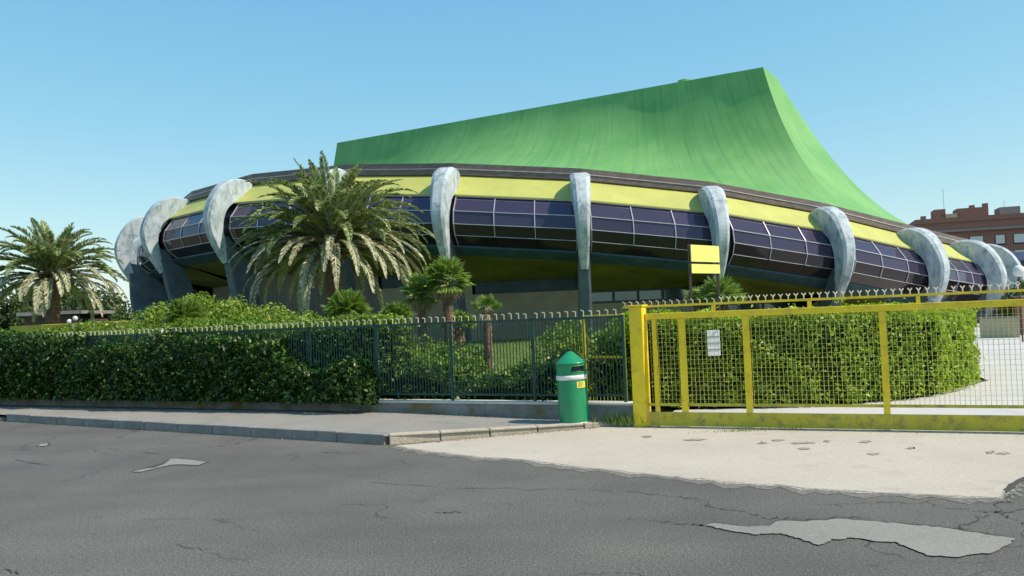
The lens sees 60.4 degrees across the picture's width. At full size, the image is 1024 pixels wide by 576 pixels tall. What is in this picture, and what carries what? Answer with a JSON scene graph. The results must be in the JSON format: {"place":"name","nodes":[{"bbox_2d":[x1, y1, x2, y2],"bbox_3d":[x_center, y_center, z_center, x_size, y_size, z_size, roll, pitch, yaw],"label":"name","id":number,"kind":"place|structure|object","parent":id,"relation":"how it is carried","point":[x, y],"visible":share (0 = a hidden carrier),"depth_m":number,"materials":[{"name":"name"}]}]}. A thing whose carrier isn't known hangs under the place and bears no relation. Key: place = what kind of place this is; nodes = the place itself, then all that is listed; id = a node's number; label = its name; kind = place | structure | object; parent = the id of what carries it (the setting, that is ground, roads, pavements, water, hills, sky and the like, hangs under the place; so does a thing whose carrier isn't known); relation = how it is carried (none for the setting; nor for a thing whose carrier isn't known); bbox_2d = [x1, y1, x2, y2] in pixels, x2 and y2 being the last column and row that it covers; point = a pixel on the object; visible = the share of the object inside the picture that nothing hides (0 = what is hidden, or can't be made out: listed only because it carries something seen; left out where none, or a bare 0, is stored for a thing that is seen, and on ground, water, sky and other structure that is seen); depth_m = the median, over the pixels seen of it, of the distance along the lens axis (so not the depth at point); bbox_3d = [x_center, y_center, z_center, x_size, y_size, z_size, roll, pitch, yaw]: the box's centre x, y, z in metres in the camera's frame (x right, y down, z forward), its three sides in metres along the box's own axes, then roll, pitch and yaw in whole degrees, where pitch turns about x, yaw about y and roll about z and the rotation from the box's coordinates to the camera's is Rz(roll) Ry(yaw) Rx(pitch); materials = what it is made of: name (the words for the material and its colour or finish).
{"place":"outdoors","nodes":[
{"label":"outdoors","id":0,"kind":"place"},
{"bbox_2d":[0,405,609,435],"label":"sidewalk","id":1,"kind":"structure","parent":0,"point":[392,422],"depth_m":14.43,"materials":[{"name":"grey concrete"}]},
{"bbox_2d":[344,406,642,425],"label":"weeds","id":2,"kind":"object","parent":1,"relation":"on","point":[623,420],"visible":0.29,"depth_m":12.72,"materials":[{"name":"green plant"}]},
{"bbox_2d":[555,351,589,422],"bbox_3d":[0.887,1.470,12.952,0.466,1.083,0.466,-4,-2,0],"label":"litter bin","id":3,"kind":"object","parent":1,"relation":"on","point":[572,390],"visible":0.98,"depth_m":12.77,"materials":[{"name":"green plastic"}]},
{"bbox_2d":[0,377,988,416],"bbox_3d":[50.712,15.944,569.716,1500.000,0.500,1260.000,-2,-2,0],"label":"ground","id":4,"kind":"structure","parent":0,"point":[724,407],"depth_m":14.87,"materials":[{"name":"grey concrete"}]},
{"bbox_2d":[0,282,43,329],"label":"tree","id":5,"kind":"object","parent":4,"relation":"on","point":[8,313],"visible":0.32,"depth_m":65.36,"materials":[{"name":"green plant"}]},
{"bbox_2d":[0,287,67,323],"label":"tree","id":6,"kind":"object","parent":4,"relation":"on","point":[62,306],"visible":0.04,"depth_m":77.20,"materials":[{"name":"green plant"}]},
{"bbox_2d":[31,285,98,308],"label":"tree","id":7,"kind":"object","parent":4,"relation":"on","point":[63,299],"visible":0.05,"depth_m":82.35,"materials":[{"name":"green plant"}]},
{"bbox_2d":[16,310,114,324],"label":"shed","id":8,"kind":"structure","parent":4,"relation":"on","point":[83,315],"depth_m":58.00,"materials":[{"name":"grey metal"}]},
{"bbox_2d":[62,287,126,320],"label":"tree","id":9,"kind":"object","parent":4,"relation":"on","point":[71,304],"visible":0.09,"depth_m":71.97,"materials":[{"name":"green plant"}]},
{"bbox_2d":[98,289,134,320],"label":"tree","id":10,"kind":"object","parent":4,"relation":"on","point":[104,303],"visible":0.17,"depth_m":87.76,"materials":[{"name":"green plant"}]},
{"bbox_2d":[0,399,632,424],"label":"wall","id":11,"kind":"structure","parent":4,"relation":"on","point":[544,409],"depth_m":14.58,"materials":[{"name":"grey concrete"}]},
{"bbox_2d":[0,328,383,406],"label":"hedge","id":12,"kind":"object","parent":11,"relation":"on","point":[46,376],"visible":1,"depth_m":16.74,"materials":[{"name":"green plant"}]},
{"bbox_2d":[0,309,627,401],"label":"metal fence","id":13,"kind":"object","parent":11,"relation":"on","point":[376,356],"visible":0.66,"depth_m":14.49,"materials":[{"name":"green metal"}]},
{"bbox_2d":[114,67,1023,342],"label":"sports arena","id":14,"kind":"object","parent":4,"relation":"on","point":[600,205],"visible":0.75,"depth_m":41.63,"materials":[{"name":"green metal"}]},
{"bbox_2d":[0,420,1023,575],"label":"road","id":15,"kind":"structure","parent":0,"point":[87,501],"depth_m":7.39,"materials":[{"name":"grey asphalt"}]},
{"bbox_2d":[0,416,6,420],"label":"kerb","id":16,"kind":"structure","parent":15,"relation":"on","point":[3,418],"depth_m":17.49,"materials":[{"name":"grey concrete"}]},
{"bbox_2d":[133,459,206,471],"bbox_3d":[-4.154,2.185,10.921,0.720,0.001,0.959,-2,-2,0],"label":"road patch","id":17,"kind":"object","parent":15,"relation":"on","point":[181,461],"visible":1,"depth_m":10.98,"materials":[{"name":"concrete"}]},
{"bbox_2d":[133,458,207,470],"bbox_3d":[-4.154,2.190,10.950,0.723,0.001,1.013,-3,-2,7],"label":"road hole edge","id":18,"kind":"object","parent":15,"relation":"on","point":[157,465],"visible":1,"depth_m":10.97,"materials":[{"name":"grey asphalt"}]},
{"bbox_2d":[7,413,388,444],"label":"kerb","id":19,"kind":"structure","parent":15,"relation":"on","point":[343,435],"depth_m":13.81,"materials":[{"name":"concrete"}]},
{"bbox_2d":[379,482,608,490],"bbox_3d":[-0.275,1.958,8.643,2.588,0.001,0.169,-3,-2,21],"label":"road crack","id":20,"kind":"object","parent":15,"relation":"on","point":[504,487],"visible":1,"depth_m":8.49,"materials":[{"name":"grey asphalt"}]},
{"bbox_2d":[388,420,622,444],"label":"kerb","id":21,"kind":"structure","parent":15,"relation":"on","point":[423,436],"depth_m":12.25,"materials":[{"name":"grey concrete"}]},
{"bbox_2d":[7,405,1021,445],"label":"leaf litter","id":22,"kind":"object","parent":15,"relation":"on","point":[425,413],"visible":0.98,"depth_m":13.64,"materials":[{"name":"brown plant"}]},
{"bbox_2d":[627,490,765,517],"bbox_3d":[1.601,1.850,7.631,0.181,0.001,1.596,-1,-2,-36],"label":"road crack","id":23,"kind":"object","parent":15,"relation":"on","point":[705,505],"visible":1,"depth_m":7.41,"materials":[{"name":"grey asphalt"}]},
{"bbox_2d":[392,446,1023,503],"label":"dusty road edge","id":24,"kind":"object","parent":15,"relation":"on","point":[870,495],"visible":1,"depth_m":8.18,"materials":[{"name":"asphalt"}]},
{"bbox_2d":[771,515,893,522],"bbox_3d":[2.506,1.790,6.846,0.995,0.001,0.204,-3,-2,18],"label":"road crack","id":25,"kind":"object","parent":15,"relation":"on","point":[831,516],"visible":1,"depth_m":6.87,"materials":[{"name":"grey asphalt"}]},
{"bbox_2d":[710,517,1010,541],"bbox_3d":[2.476,1.780,6.416,2.069,0.001,0.866,-3,-2,31],"label":"road hole edge","id":26,"kind":"object","parent":15,"relation":"on","point":[856,519],"visible":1,"depth_m":6.74,"materials":[{"name":"grey asphalt"}]},
{"bbox_2d":[707,519,1014,556],"bbox_3d":[2.462,1.776,6.387,2.061,0.001,0.833,-3,-2,31],"label":"road patch","id":27,"kind":"object","parent":15,"relation":"on","point":[935,541],"visible":1,"depth_m":6.31,"materials":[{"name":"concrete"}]},
{"bbox_2d":[906,523,1005,534],"bbox_3d":[3.228,1.746,6.392,0.690,0.001,0.112,-4,-2,38],"label":"road crack","id":28,"kind":"object","parent":15,"relation":"on","point":[945,527],"visible":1,"depth_m":6.44,"materials":[{"name":"grey asphalt"}]},
{"bbox_2d":[907,494,1018,511],"bbox_3d":[3.602,1.751,7.115,0.324,0.001,0.970,-1,-2,-42],"label":"road crack","id":29,"kind":"object","parent":15,"relation":"on","point":[983,510],"visible":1,"depth_m":6.88,"materials":[{"name":"grey asphalt"}]},
{"bbox_2d":[994,494,1023,523],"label":"road crack","id":30,"kind":"object","parent":15,"relation":"on","point":[1003,513],"visible":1,"depth_m":7.07,"materials":[{"name":"grey asphalt"}]},
{"bbox_2d":[1003,477,1023,491],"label":"road hole edge","id":31,"kind":"object","parent":15,"relation":"on","point":[1010,486],"visible":1,"depth_m":7.75,"materials":[{"name":"grey asphalt"}]},
{"bbox_2d":[0,0,1023,312],"label":"sky","id":32,"kind":"structure","parent":0,"point":[111,110],"materials":[{"name":"blue"}]},
{"bbox_2d":[413,336,692,414],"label":"lawn","id":33,"kind":"structure","parent":0,"point":[661,408],"depth_m":30.53,"materials":[{"name":"plant"}]},
{"bbox_2d":[0,217,130,323],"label":"palm tree","id":34,"kind":"object","parent":33,"relation":"on","point":[49,259],"visible":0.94,"depth_m":33.48,"materials":[{"name":"green plant"}]},
{"bbox_2d":[10,321,140,336],"bbox_3d":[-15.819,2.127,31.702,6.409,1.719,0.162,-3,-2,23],"label":"hedge","id":35,"kind":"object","parent":33,"relation":"on","point":[28,328],"depth_m":32.02,"materials":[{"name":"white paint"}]},
{"bbox_2d":[125,301,175,337],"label":"shrub","id":36,"kind":"object","parent":33,"relation":"on","point":[148,315],"visible":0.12,"depth_m":23.32,"materials":[{"name":"green plant"}]},
{"bbox_2d":[158,296,210,330],"bbox_3d":[-8.320,1.442,22.499,1.247,2.535,1.306,-1,-2,-29],"label":"fan palm","id":37,"kind":"object","parent":33,"relation":"on","point":[176,309],"visible":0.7,"depth_m":22.31,"materials":[{"name":"green plant"}]},
{"bbox_2d":[159,291,227,329],"bbox_3d":[-8.485,1.433,24.335,2.302,2.704,2.040,-2,-2,0],"label":"shrub","id":38,"kind":"object","parent":33,"relation":"on","point":[203,299],"visible":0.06,"depth_m":24.01,"materials":[{"name":"green plant"}]},
{"bbox_2d":[0,310,422,398],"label":"hedge","id":39,"kind":"object","parent":33,"relation":"on","point":[208,322],"visible":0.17,"depth_m":16.30,"materials":[{"name":"green plant"}]},
{"bbox_2d":[198,294,273,332],"bbox_3d":[-7.337,1.432,23.274,2.195,2.545,2.204,-2,-2,0],"label":"shrub","id":40,"kind":"object","parent":33,"relation":"on","point":[230,305],"visible":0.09,"depth_m":23.12,"materials":[{"name":"green plant"}]},
{"bbox_2d":[234,301,299,331],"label":"shrub","id":41,"kind":"object","parent":33,"relation":"on","point":[278,313],"visible":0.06,"depth_m":22.41,"materials":[{"name":"green plant"}]},
{"bbox_2d":[281,310,336,335],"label":"shrub","id":42,"kind":"object","parent":33,"relation":"on","point":[296,317],"visible":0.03,"depth_m":21.65,"materials":[{"name":"green plant"}]},
{"bbox_2d":[228,150,439,325],"bbox_3d":[-5.244,-0.793,25.961,6.234,6.334,5.954,-2,-2,0],"label":"palm tree","id":43,"kind":"object","parent":33,"relation":"on","point":[328,232],"visible":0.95,"depth_m":25.24,"materials":[{"name":"green plant"}]},
{"bbox_2d":[321,288,373,325],"bbox_3d":[-3.754,1.198,20.160,1.234,2.501,1.331,-2,-2,0],"label":"fan palm","id":44,"kind":"object","parent":33,"relation":"on","point":[346,301],"visible":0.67,"depth_m":20.02,"materials":[{"name":"green plant"}]},
{"bbox_2d":[378,300,415,322],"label":"fan palm","id":45,"kind":"object","parent":33,"relation":"on","point":[394,308],"visible":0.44,"depth_m":20.34,"materials":[{"name":"green plant"}]},
{"bbox_2d":[399,272,440,357],"bbox_3d":[-1.970,0.970,19.580,1.076,2.765,1.190,-2,-2,0],"label":"fan palm","id":46,"kind":"object","parent":33,"relation":"on","point":[420,304],"visible":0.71,"depth_m":19.46,"materials":[{"name":"green plant"}]},
{"bbox_2d":[411,349,438,367],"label":"bush","id":47,"kind":"object","parent":33,"relation":"on","point":[423,359],"visible":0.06,"depth_m":16.62,"materials":[{"name":"green plant"}]},
{"bbox_2d":[410,334,453,363],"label":"bush","id":48,"kind":"object","parent":33,"relation":"on","point":[426,346],"visible":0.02,"depth_m":18.78,"materials":[{"name":"green plant"}]},
{"bbox_2d":[420,254,475,355],"bbox_3d":[-1.352,0.778,19.188,1.242,3.076,1.226,-2,-2,0],"label":"fan palm","id":49,"kind":"object","parent":33,"relation":"on","point":[446,289],"visible":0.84,"depth_m":19.07,"materials":[{"name":"green plant"}]},
{"bbox_2d":[437,309,476,352],"bbox_3d":[-1.254,1.405,20.555,1.004,1.848,0.896,-2,-2,0],"label":"fan palm","id":50,"kind":"object","parent":33,"relation":"on","point":[457,313],"visible":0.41,"depth_m":20.48,"materials":[{"name":"green plant"}]},
{"bbox_2d":[422,339,493,379],"bbox_3d":[-1.123,1.653,18.170,1.843,1.205,1.412,-2,-2,0],"label":"bush","id":51,"kind":"object","parent":33,"relation":"on","point":[461,347],"visible":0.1,"depth_m":18.06,"materials":[{"name":"green plant"}]},
{"bbox_2d":[432,349,490,388],"bbox_3d":[-0.941,1.657,15.835,1.288,1.100,0.856,-2,-2,0],"label":"bush","id":52,"kind":"object","parent":33,"relation":"on","point":[465,371],"visible":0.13,"depth_m":15.78,"materials":[{"name":"green plant"}]},
{"bbox_2d":[375,350,593,400],"bbox_3d":[-0.572,1.620,14.744,3.914,1.082,1.097,-3,-2,28],"label":"hedge","id":53,"kind":"object","parent":33,"relation":"on","point":[465,397],"visible":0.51,"depth_m":14.64,"materials":[{"name":"green plant"}]},
{"bbox_2d":[470,292,502,373],"bbox_3d":[-0.490,1.172,18.211,0.720,2.175,0.715,-2,-2,0],"label":"fan palm","id":54,"kind":"object","parent":33,"relation":"on","point":[490,301],"visible":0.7,"depth_m":18.10,"materials":[{"name":"green plant"}]},
{"bbox_2d":[468,369,523,392],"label":"bush","id":55,"kind":"object","parent":33,"relation":"on","point":[496,378],"visible":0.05,"depth_m":15.11,"materials":[{"name":"green plant"}]},
{"bbox_2d":[494,359,545,381],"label":"bush","id":56,"kind":"object","parent":33,"relation":"on","point":[515,368],"visible":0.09,"depth_m":15.44,"materials":[{"name":"green plant"}]},
{"bbox_2d":[527,320,622,400],"bbox_3d":[1.057,1.327,15.267,1.564,1.587,1.290,-1,-2,-31],"label":"bush","id":57,"kind":"object","parent":33,"relation":"on","point":[590,398],"visible":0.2,"depth_m":15.16,"materials":[{"name":"green plant"}]},
{"bbox_2d":[582,314,627,400],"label":"garden gate","id":58,"kind":"structure","parent":33,"relation":"on","point":[591,345],"depth_m":14.47,"materials":[{"name":"metal"}]},
{"bbox_2d":[586,321,632,400],"bbox_3d":[1.788,1.345,15.601,1.250,1.505,1.358,-2,-2,0],"label":"bush","id":59,"kind":"object","parent":33,"relation":"on","point":[604,372],"visible":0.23,"depth_m":15.40,"materials":[{"name":"green plant"}]},
{"bbox_2d":[684,285,713,325],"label":"fan palm","id":60,"kind":"object","parent":33,"relation":"on","point":[697,307],"visible":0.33,"depth_m":19.70,"materials":[{"name":"green plant"}]},
{"bbox_2d":[687,244,721,325],"bbox_3d":[3.977,0.586,17.979,0.090,2.943,1.161,-4,-2,43],"label":"signboard","id":61,"kind":"object","parent":33,"relation":"on","point":[700,253],"visible":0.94,"depth_m":17.92},
{"bbox_2d":[694,274,747,324],"bbox_3d":[4.641,0.855,19.477,1.284,2.380,1.244,-2,-2,0],"label":"fan palm","id":62,"kind":"object","parent":33,"relation":"on","point":[727,285],"visible":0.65,"depth_m":19.34,"materials":[{"name":"green plant"}]},
{"bbox_2d":[603,298,984,408],"bbox_3d":[8.111,1.056,19.346,4.851,1.713,15.095,-4,-2,40],"label":"hedge","id":63,"kind":"object","parent":33,"relation":"on","point":[701,367],"visible":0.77,"depth_m":14.38,"materials":[{"name":"green plant"}]},
{"bbox_2d":[397,425,1023,496],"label":"driveway apron","id":64,"kind":"object","parent":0,"point":[955,463],"visible":0.99,"depth_m":9.85,"materials":[{"name":"concrete"}]},
{"bbox_2d":[382,425,804,447],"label":"weeds","id":65,"kind":"object","parent":64,"relation":"on","point":[753,429],"visible":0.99,"depth_m":11.75,"materials":[{"name":"green plant"}]},
{"bbox_2d":[627,305,650,426],"bbox_3d":[1.846,1.118,12.678,0.235,1.749,0.235,-3,-2,30],"label":"gate post","id":66,"kind":"object","parent":64,"relation":"on","point":[639,363],"visible":0.94,"depth_m":12.60,"materials":[{"name":"yellow metal"}]},
{"bbox_2d":[622,283,1023,431],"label":"sliding gate","id":67,"kind":"structure","parent":66,"relation":"attached to","point":[887,420],"depth_m":11.56,"materials":[{"name":"yellow metal"}]},
{"bbox_2d":[707,330,720,355],"bbox_3d":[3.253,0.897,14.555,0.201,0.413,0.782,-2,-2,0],"label":"notice panel","id":68,"kind":"object","parent":67,"relation":"attached to","point":[715,339],"visible":0.9,"depth_m":14.18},
{"bbox_2d":[792,442,813,443],"bbox_3d":[3.484,1.851,10.536,0.304,0.001,0.152,-2,-2,-6],"label":"apron stain","id":69,"kind":"object","parent":64,"relation":"on","point":[801,442],"visible":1,"depth_m":10.52,"materials":[{"name":"grey concrete"}]},
{"bbox_2d":[673,323,1023,414],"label":"driveway","id":70,"kind":"structure","parent":0,"point":[962,395],"depth_m":14.41,"materials":[{"name":"white concrete"}]},
{"bbox_2d":[978,316,1019,337],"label":"block wall","id":71,"kind":"structure","parent":70,"relation":"on","point":[1003,325],"depth_m":33.42,"materials":[{"name":"stone"}]},
{"bbox_2d":[993,279,1023,316],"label":"tree","id":72,"kind":"object","parent":70,"relation":"on","point":[1003,309],"visible":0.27,"depth_m":44.97,"materials":[{"name":"green plant"}]},
{"bbox_2d":[1007,265,1023,341],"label":"globe lamp","id":73,"kind":"object","parent":70,"relation":"on","point":[1018,271],"visible":0.98,"depth_m":29.94,"materials":[{"name":"white glass"}]},
{"bbox_2d":[1011,251,1023,315],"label":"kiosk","id":74,"kind":"object","parent":70,"relation":"on","point":[1019,255],"visible":0.18,"depth_m":60.55,"materials":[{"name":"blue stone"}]},
{"bbox_2d":[909,196,1023,251],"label":"apartment block","id":75,"kind":"structure","parent":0,"point":[1003,227],"depth_m":167.13,"materials":[{"name":"red brick"}]},
{"bbox_2d":[969,236,983,241],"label":"window","id":76,"kind":"structure","parent":75,"relation":"in","point":[979,238],"depth_m":166.90,"materials":[{"name":"blue glass"}]},
{"bbox_2d":[995,234,1005,244],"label":"window","id":77,"kind":"structure","parent":75,"relation":"in","point":[999,239],"depth_m":165.72,"materials":[{"name":"blue glass"}]},
{"bbox_2d":[1013,233,1023,243],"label":"window","id":78,"kind":"structure","parent":75,"relation":"in","point":[1017,238],"depth_m":164.79,"materials":[{"name":"blue glass"}]},
{"bbox_2d":[1012,296,1023,334],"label":"brick pier","id":79,"kind":"structure","parent":0,"point":[1016,310],"depth_m":34.86,"materials":[{"name":"brick"}]}
]}

